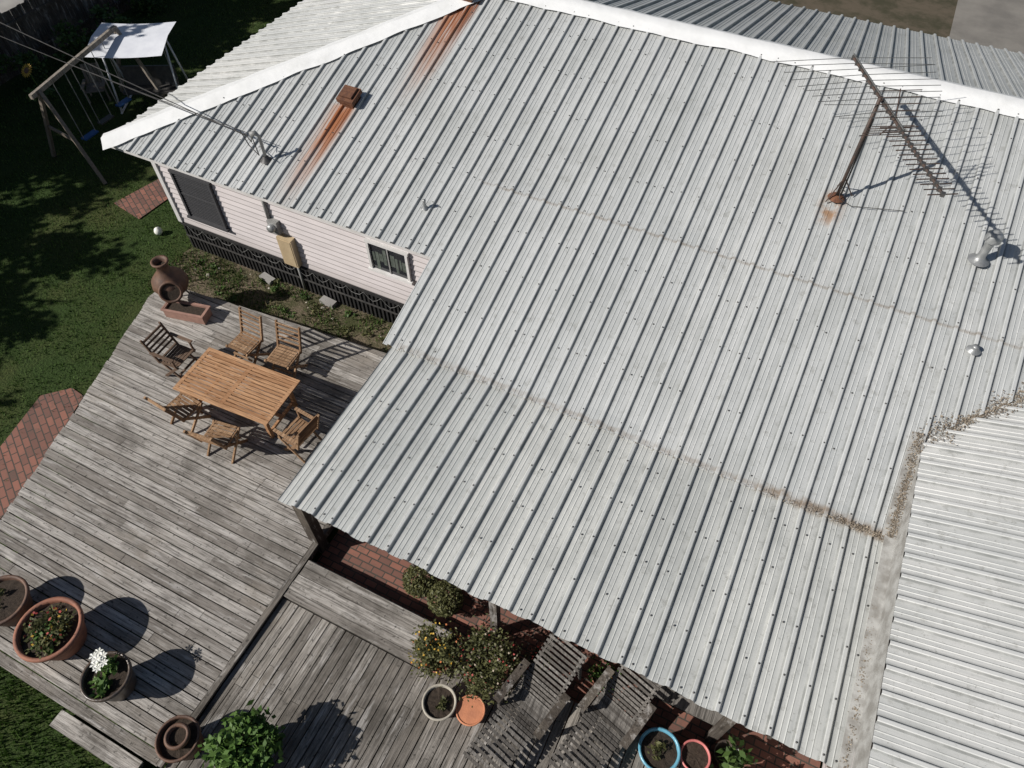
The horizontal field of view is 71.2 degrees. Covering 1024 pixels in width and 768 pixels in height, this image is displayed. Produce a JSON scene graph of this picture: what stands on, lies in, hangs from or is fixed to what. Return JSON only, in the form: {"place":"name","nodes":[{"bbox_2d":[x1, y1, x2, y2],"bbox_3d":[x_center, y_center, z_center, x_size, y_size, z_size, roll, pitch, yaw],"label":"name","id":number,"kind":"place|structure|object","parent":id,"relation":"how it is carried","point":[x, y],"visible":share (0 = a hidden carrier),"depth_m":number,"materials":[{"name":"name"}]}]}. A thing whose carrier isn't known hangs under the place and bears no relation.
{"place":"outdoors","nodes":[
{"label":"outdoors","id":0,"kind":"place"},
{"bbox_2d":[0,0,72,41],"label":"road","id":1,"kind":"structure","parent":0,"point":[6,5],"depth_m":26.33,"materials":[{"name":"grey asphalt"}]},
{"bbox_3d":[-23.421,-11.379,18.707,0.320,9.000,1.600,21,56,15],"label":"utility pole","id":2,"kind":"object","parent":1,"relation":"on","visible":0},
{"bbox_2d":[0,22,248,135],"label":"power lines","id":3,"kind":"object","parent":2,"relation":"attached to","point":[212,120],"visible":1,"depth_m":15.41,"materials":[{"name":"metal"}]},
{"bbox_2d":[0,388,82,517],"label":"brick path","id":4,"kind":"structure","parent":0,"point":[38,428],"depth_m":14.79,"materials":[{"name":"red brick"}]},
{"bbox_2d":[114,179,167,218],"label":"brick path","id":5,"kind":"structure","parent":0,"point":[140,202],"depth_m":19.47,"materials":[{"name":"red brick"}]},
{"bbox_2d":[0,0,822,767],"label":"ground","id":6,"kind":"structure","parent":0,"point":[120,248],"depth_m":18.26,"materials":[{"name":"green plant"}]},
{"bbox_2d":[21,63,57,113],"bbox_3d":[-14.143,-8.819,21.397,0.793,1.620,0.801,21,56,15],"label":"sunflower","id":7,"kind":"object","parent":6,"relation":"on","point":[47,92],"visible":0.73,"depth_m":21.39,"materials":[{"name":"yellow plant"}]},
{"bbox_2d":[0,0,135,84],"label":"wooden fence","id":8,"kind":"object","parent":6,"relation":"on","point":[49,13],"visible":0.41,"depth_m":23.55,"materials":[{"name":"brown wood"}]},
{"bbox_2d":[0,0,167,87],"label":"hedge","id":9,"kind":"object","parent":6,"relation":"on","point":[21,59],"visible":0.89,"depth_m":23.46,"materials":[{"name":"green plant"}]},
{"bbox_2d":[79,62,111,103],"bbox_3d":[-12.972,-9.332,22.212,0.700,0.943,0.704,-11,54,-8],"label":"wooden armchair","id":10,"kind":"object","parent":6,"relation":"on","point":[91,87],"visible":0.92,"depth_m":22.21,"materials":[{"name":"grey wood"}]},
{"bbox_2d":[49,710,144,767],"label":"timber step","id":11,"kind":"object","parent":6,"relation":"on","point":[92,741],"visible":1,"depth_m":11.16,"materials":[{"name":"grey wood"}]},
{"bbox_2d":[29,25,165,184],"bbox_3d":[-11.880,-8.146,20.466,2.286,2.333,4.424,11,54,8],"label":"swing set","id":12,"kind":"object","parent":6,"relation":"on","point":[61,71],"visible":0.95,"depth_m":19.83,"materials":[{"name":"brown wood"}]},
{"bbox_2d":[85,22,187,113],"bbox_3d":[-11.079,-9.445,21.563,2.200,2.128,1.800,-2,53,-1],"label":"canopy swing seat","id":13,"kind":"object","parent":6,"relation":"on","point":[140,40],"visible":0.73,"depth_m":21.11,"materials":[{"name":"white fabric"}]},
{"bbox_2d":[154,227,162,234],"bbox_3d":[-9.196,-3.975,18.585,0.210,0.230,0.210,21,56,15],"label":"ball","id":14,"kind":"object","parent":6,"relation":"on","point":[158,231],"visible":1,"depth_m":18.52,"materials":[{"name":"white plastic"}]},
{"bbox_2d":[171,247,392,378],"bbox_3d":[-4.832,-1.410,16.771,8.600,0.001,2.000,21,56,15],"label":"dirt bed","id":15,"kind":"object","parent":6,"relation":"on","point":[297,305],"visible":0.29,"depth_m":17.19,"materials":[{"name":"brown soil"}]},
{"bbox_2d":[188,257,371,336],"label":"weeds","id":16,"kind":"object","parent":15,"relation":"on","point":[234,298],"visible":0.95,"depth_m":17.17,"materials":[{"name":"green plant"}]},
{"bbox_2d":[195,267,381,336],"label":"stones","id":17,"kind":"object","parent":15,"relation":"on","point":[324,299],"visible":0.88,"depth_m":17.16,"materials":[{"name":"stone"}]},
{"bbox_2d":[0,290,684,767],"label":"wooden deck","id":18,"kind":"structure","parent":6,"relation":"on","point":[216,492],"depth_m":12.45,"materials":[{"name":"grey wood"}]},
{"bbox_2d":[0,575,33,626],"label":"plant pot","id":19,"kind":"object","parent":18,"relation":"on","point":[16,602],"visible":0.96,"depth_m":11.85,"materials":[{"name":"brown ceramic"}]},
{"bbox_2d":[13,597,86,662],"bbox_3d":[-7.397,4.017,11.561,1.080,0.733,1.050,21,56,15],"label":"flower pot","id":20,"kind":"object","parent":18,"relation":"on","point":[51,629],"visible":1,"depth_m":11.37,"materials":[{"name":"ceramic"}]},
{"bbox_2d":[79,647,136,702],"bbox_3d":[-6.232,4.557,11.070,0.756,0.861,0.756,21,56,15],"label":"flower pot","id":21,"kind":"object","parent":18,"relation":"on","point":[108,676],"visible":1,"depth_m":10.96,"materials":[{"name":"ceramic"}]},
{"bbox_2d":[150,255,189,302],"bbox_3d":[-7.686,-2.281,16.061,0.882,1.204,0.876,21,56,15],"label":"chiminea","id":22,"kind":"object","parent":18,"relation":"on","point":[169,284],"visible":1,"depth_m":15.83,"materials":[{"name":"ceramic"}]},
{"bbox_2d":[139,322,203,381],"bbox_3d":[-7.052,-0.634,14.895,0.753,1.096,0.668,21,56,15],"label":"garden chair","id":23,"kind":"object","parent":18,"relation":"on","point":[174,359],"visible":0.99,"depth_m":14.83,"materials":[{"name":"brown wood"}]},
{"bbox_2d":[143,392,210,431],"bbox_3d":[-6.545,0.468,14.056,0.586,1.096,0.733,27,57,19],"label":"garden chair","id":24,"kind":"object","parent":18,"relation":"on","point":[177,407],"visible":0.95,"depth_m":14.11,"materials":[{"name":"brown wood"}]},
{"bbox_2d":[154,715,203,762],"bbox_3d":[-4.924,5.354,10.711,0.651,0.607,0.651,21,56,15],"label":"plant pot","id":25,"kind":"object","parent":18,"relation":"on","point":[190,749],"visible":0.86,"depth_m":10.54,"materials":[{"name":"brown ceramic"}]},
{"bbox_2d":[164,722,190,750],"bbox_3d":[-4.897,5.162,10.472,0.380,0.100,0.380,21,56,15],"label":"clay bowl","id":26,"kind":"object","parent":25,"relation":"on","point":[178,734],"visible":1,"depth_m":10.47,"materials":[{"name":"ceramic"}]},
{"bbox_2d":[160,300,211,324],"bbox_3d":[-7.326,-1.631,16.144,1.035,0.264,0.380,11,54,8],"label":"planter box","id":27,"kind":"object","parent":18,"relation":"on","point":[191,312],"visible":0.89,"depth_m":16.08,"materials":[{"name":"ceramic"}]},
{"bbox_2d":[183,419,247,463],"bbox_3d":[-5.629,1.002,13.650,0.586,1.096,0.733,15,54,11],"label":"garden chair","id":28,"kind":"object","parent":18,"relation":"on","point":[210,435],"visible":1,"depth_m":13.72,"materials":[{"name":"brown wood"}]},
{"bbox_2d":[172,347,299,438],"bbox_3d":[-5.431,0.242,14.406,2.200,0.775,1.150,19,55,14],"label":"garden table","id":29,"kind":"object","parent":18,"relation":"on","point":[245,366],"visible":0.97,"depth_m":14.10,"materials":[{"name":"brown wood"}]},
{"bbox_2d":[194,699,285,767],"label":"potted bush","id":30,"kind":"object","parent":18,"relation":"on","point":[248,740],"visible":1,"depth_m":10.24,"materials":[{"name":"green plant"}]},
{"bbox_2d":[225,307,270,363],"bbox_3d":[-5.613,-0.936,15.124,0.610,1.096,0.753,21,56,15],"label":"garden chair","id":31,"kind":"object","parent":18,"relation":"on","point":[237,346],"visible":0.93,"depth_m":15.09,"materials":[{"name":"brown wood"}]},
{"bbox_2d":[264,319,307,377],"bbox_3d":[-4.737,-0.656,14.911,0.586,1.096,0.733,18,55,13],"label":"garden chair","id":32,"kind":"object","parent":18,"relation":"on","point":[278,358],"visible":0.96,"depth_m":14.88,"materials":[{"name":"brown wood"}]},
{"bbox_2d":[273,407,321,462],"bbox_3d":[-4.043,0.943,13.694,0.733,1.096,0.648,27,57,19],"label":"garden chair","id":33,"kind":"object","parent":18,"relation":"on","point":[304,432],"visible":0.98,"depth_m":13.65,"materials":[{"name":"brown wood"}]},
{"bbox_2d":[405,619,473,686],"bbox_3d":[-1.205,4.263,11.389,1.025,0.890,0.981,21,56,15],"label":"flowering shrub","id":34,"kind":"object","parent":18,"relation":"on","point":[427,648],"visible":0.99,"depth_m":11.25,"materials":[{"name":"green plant"}]},
{"bbox_2d":[422,684,456,720],"bbox_3d":[-1.123,4.978,11.130,0.546,0.395,0.546,21,56,15],"label":"plant pot","id":35,"kind":"object","parent":18,"relation":"on","point":[439,703],"visible":1,"depth_m":11.05,"materials":[{"name":"ceramic"}]},
{"bbox_2d":[456,694,485,725],"bbox_3d":[-0.639,5.101,11.122,0.462,0.260,0.462,21,56,15],"label":"plant pot","id":36,"kind":"object","parent":18,"relation":"on","point":[474,724],"visible":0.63,"depth_m":10.99,"materials":[{"name":"orange ceramic"}]},
{"bbox_2d":[458,696,482,723],"bbox_3d":[-0.639,5.028,11.026,0.400,0.001,0.400,21,56,15],"label":"pot saucer","id":37,"kind":"object","parent":36,"relation":"on","point":[468,713],"visible":0.96,"depth_m":11.02,"materials":[{"name":"orange ceramic"}]},
{"bbox_2d":[449,613,525,707],"bbox_3d":[-0.353,4.343,11.277,1.243,1.149,1.410,-5,53,-3],"label":"flowering shrub","id":38,"kind":"object","parent":18,"relation":"on","point":[491,655],"visible":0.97,"depth_m":11.19,"materials":[{"name":"green plant"}]},
{"bbox_2d":[463,633,586,767],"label":"wooden sun lounger","id":39,"kind":"object","parent":18,"relation":"on","point":[534,707],"visible":0.98,"depth_m":10.92,"materials":[{"name":"grey wood"}]},
{"bbox_2d":[548,664,663,767],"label":"wooden sun lounger","id":40,"kind":"object","parent":18,"relation":"on","point":[618,716],"visible":0.82,"depth_m":10.83,"materials":[{"name":"grey wood"}]},
{"bbox_2d":[638,727,680,767],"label":"plant pot","id":41,"kind":"object","parent":18,"relation":"on","point":[658,747],"visible":1,"depth_m":10.61,"materials":[{"name":"blue ceramic"}]},
{"bbox_2d":[680,739,710,767],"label":"plant pot","id":42,"kind":"object","parent":18,"relation":"on","point":[695,753],"visible":1,"depth_m":10.64,"materials":[{"name":"pink plastic"}]},
{"bbox_2d":[111,54,1011,767],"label":"walls","id":43,"kind":"structure","parent":6,"relation":"on","point":[331,250],"depth_m":15.92,"materials":[{"name":"paint"}]},
{"bbox_2d":[168,168,229,232],"bbox_3d":[-7.260,-4.247,16.587,1.230,1.360,0.100,21,56,15],"label":"window","id":44,"kind":"structure","parent":43,"relation":"attached to","point":[199,199],"depth_m":16.57,"materials":[{"name":"grey glass"}]},
{"bbox_2d":[261,200,305,289],"bbox_3d":[-5.199,-3.127,16.263,0.590,2.700,0.260,21,56,15],"label":"electric meter","id":45,"kind":"object","parent":43,"relation":"attached to","point":[288,247],"visible":1,"depth_m":16.10,"materials":[{"name":"beige metal"}]},
{"bbox_2d":[180,222,403,323],"bbox_3d":[-5.195,-6.833,20.375,6.642,0.840,15.100,-4,53,-3],"label":"skirting","id":46,"kind":"object","parent":43,"relation":"attached to","point":[360,299],"visible":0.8,"depth_m":17.15,"materials":[{"name":"wood"}]},
{"bbox_2d":[364,237,413,284],"bbox_3d":[-2.590,-2.572,15.011,1.090,0.840,0.100,21,56,15],"label":"window","id":47,"kind":"structure","parent":43,"relation":"attached to","point":[389,261],"depth_m":15.02,"materials":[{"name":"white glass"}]},
{"bbox_2d":[114,0,1023,540],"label":"roof","id":48,"kind":"structure","parent":43,"relation":"on","point":[380,164],"depth_m":13.60,"materials":[{"name":"metal"}]},
{"bbox_2d":[240,130,272,163],"bbox_3d":[-5.452,-5.146,15.280,0.322,0.768,0.619,-37,61,-25],"label":"service mast","id":49,"kind":"object","parent":48,"relation":"on","point":[266,159],"visible":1,"depth_m":15.22,"materials":[{"name":"metal"}]},
{"bbox_2d":[126,0,438,123],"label":"hip end roof","id":50,"kind":"structure","parent":48,"relation":"on","point":[302,27],"depth_m":17.81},
{"bbox_2d":[101,0,479,149],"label":"hip cap","id":51,"kind":"object","parent":48,"relation":"on","point":[266,77],"visible":1,"depth_m":16.40,"materials":[{"name":"white metal"}]},
{"bbox_2d":[336,85,361,108],"bbox_3d":[-3.580,-6.321,15.739,0.420,0.349,0.431,21,56,15],"label":"rusty vent","id":52,"kind":"object","parent":48,"relation":"on","point":[348,96],"visible":1,"depth_m":15.64,"materials":[{"name":"metal"}]},
{"bbox_2d":[278,347,882,767],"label":"porch roof","id":53,"kind":"structure","parent":48,"relation":"attached to","point":[370,441],"depth_m":11.11,"materials":[{"name":"grey metal"}]},
{"bbox_2d":[385,168,1023,539],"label":"sheet laps","id":54,"kind":"object","parent":48,"relation":"on","point":[664,444],"visible":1,"depth_m":12.59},
{"bbox_2d":[421,199,1003,355],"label":"vent pipes","id":55,"kind":"object","parent":48,"relation":"on","point":[994,237],"visible":1,"depth_m":12.18,"materials":[{"name":"metal"}]},
{"bbox_2d":[510,0,1023,118],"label":"ridge cap","id":56,"kind":"object","parent":48,"relation":"on","point":[993,101],"visible":0.97,"depth_m":14.75,"materials":[{"name":"white metal"}]},
{"bbox_2d":[587,0,1023,97],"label":"back roof","id":57,"kind":"structure","parent":48,"relation":"attached to","point":[976,65],"depth_m":16.95,"materials":[{"name":"metal"}]},
{"bbox_2d":[772,53,957,210],"bbox_3d":[6.123,-3.811,12.158,2.877,2.388,3.910,-1,53,-1],"label":"tv antenna","id":58,"kind":"object","parent":48,"relation":"on","point":[838,197],"visible":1,"depth_m":11.89,"materials":[{"name":"metal"}]},
{"bbox_2d":[837,431,925,767],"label":"valley flashing","id":59,"kind":"object","parent":48,"relation":"attached to","point":[883,600],"visible":1,"depth_m":10.07,"materials":[{"name":"grey metal"}]},
{"bbox_2d":[400,347,1023,767],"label":"leaf litter","id":60,"kind":"object","parent":59,"relation":"on","point":[908,475],"visible":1,"depth_m":11.42,"materials":[{"name":"brown plant"}]},
{"bbox_2d":[868,399,1023,767],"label":"wing roof","id":61,"kind":"structure","parent":43,"relation":"on","point":[952,694],"depth_m":9.60,"materials":[{"name":"metal"}]},
{"bbox_2d":[283,529,820,767],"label":"brick patio","id":62,"kind":"structure","parent":0,"point":[377,570],"depth_m":12.24,"materials":[{"name":"red brick"}]},
{"bbox_2d":[401,565,437,598],"bbox_3d":[-1.589,3.429,12.463,0.655,0.728,0.646,21,56,15],"label":"round bush","id":63,"kind":"object","parent":62,"relation":"on","point":[422,583],"visible":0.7,"depth_m":12.25,"materials":[{"name":"green plant"}]},
{"bbox_2d":[426,580,464,618],"bbox_3d":[-1.141,3.696,12.258,0.645,0.732,0.641,21,56,15],"label":"round bush","id":64,"kind":"object","parent":62,"relation":"on","point":[447,604],"visible":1,"depth_m":12.07,"materials":[{"name":"green plant"}]},
{"bbox_2d":[522,642,554,675],"bbox_3d":[0.427,4.559,11.761,0.528,0.559,0.578,21,56,15],"label":"flowering shrub","id":65,"kind":"object","parent":62,"relation":"on","point":[531,657],"visible":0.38,"depth_m":11.69,"materials":[{"name":"green plant"}]},
{"bbox_2d":[288,505,830,767],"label":"porch frame","id":66,"kind":"object","parent":62,"relation":"on","point":[312,528],"visible":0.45,"depth_m":11.84,"materials":[{"name":"brown wood"}]},
{"bbox_2d":[585,657,620,693],"bbox_3d":[1.466,4.766,11.589,0.544,0.581,0.597,21,56,15],"label":"fern","id":67,"kind":"object","parent":62,"relation":"on","point":[598,669],"visible":0.52,"depth_m":11.56,"materials":[{"name":"green plant"}]},
{"bbox_2d":[637,677,731,732],"bbox_3d":[2.777,4.916,11.319,1.500,0.790,0.525,21,56,15],"label":"garden bench","id":68,"kind":"object","parent":62,"relation":"on","point":[667,694],"visible":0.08,"depth_m":11.17,"materials":[{"name":"grey wood"}]},
{"bbox_2d":[710,734,757,767],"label":"potted plant","id":69,"kind":"object","parent":62,"relation":"on","point":[729,753],"visible":1,"depth_m":10.54,"materials":[{"name":"green plant"}]},
{"bbox_2d":[149,5,1019,762],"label":"roof screws","id":70,"kind":"object","parent":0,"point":[623,369],"visible":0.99,"depth_m":12.40,"materials":[{"name":"metal"}]},
{"bbox_2d":[769,0,957,37],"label":"dirt yard","id":71,"kind":"structure","parent":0,"point":[932,17],"depth_m":26.00,"materials":[{"name":"brown soil"}]},
{"bbox_2d":[949,0,1023,53],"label":"concrete driveway","id":72,"kind":"structure","parent":0,"point":[998,24],"depth_m":25.41,"materials":[{"name":"grey concrete"}]}
]}

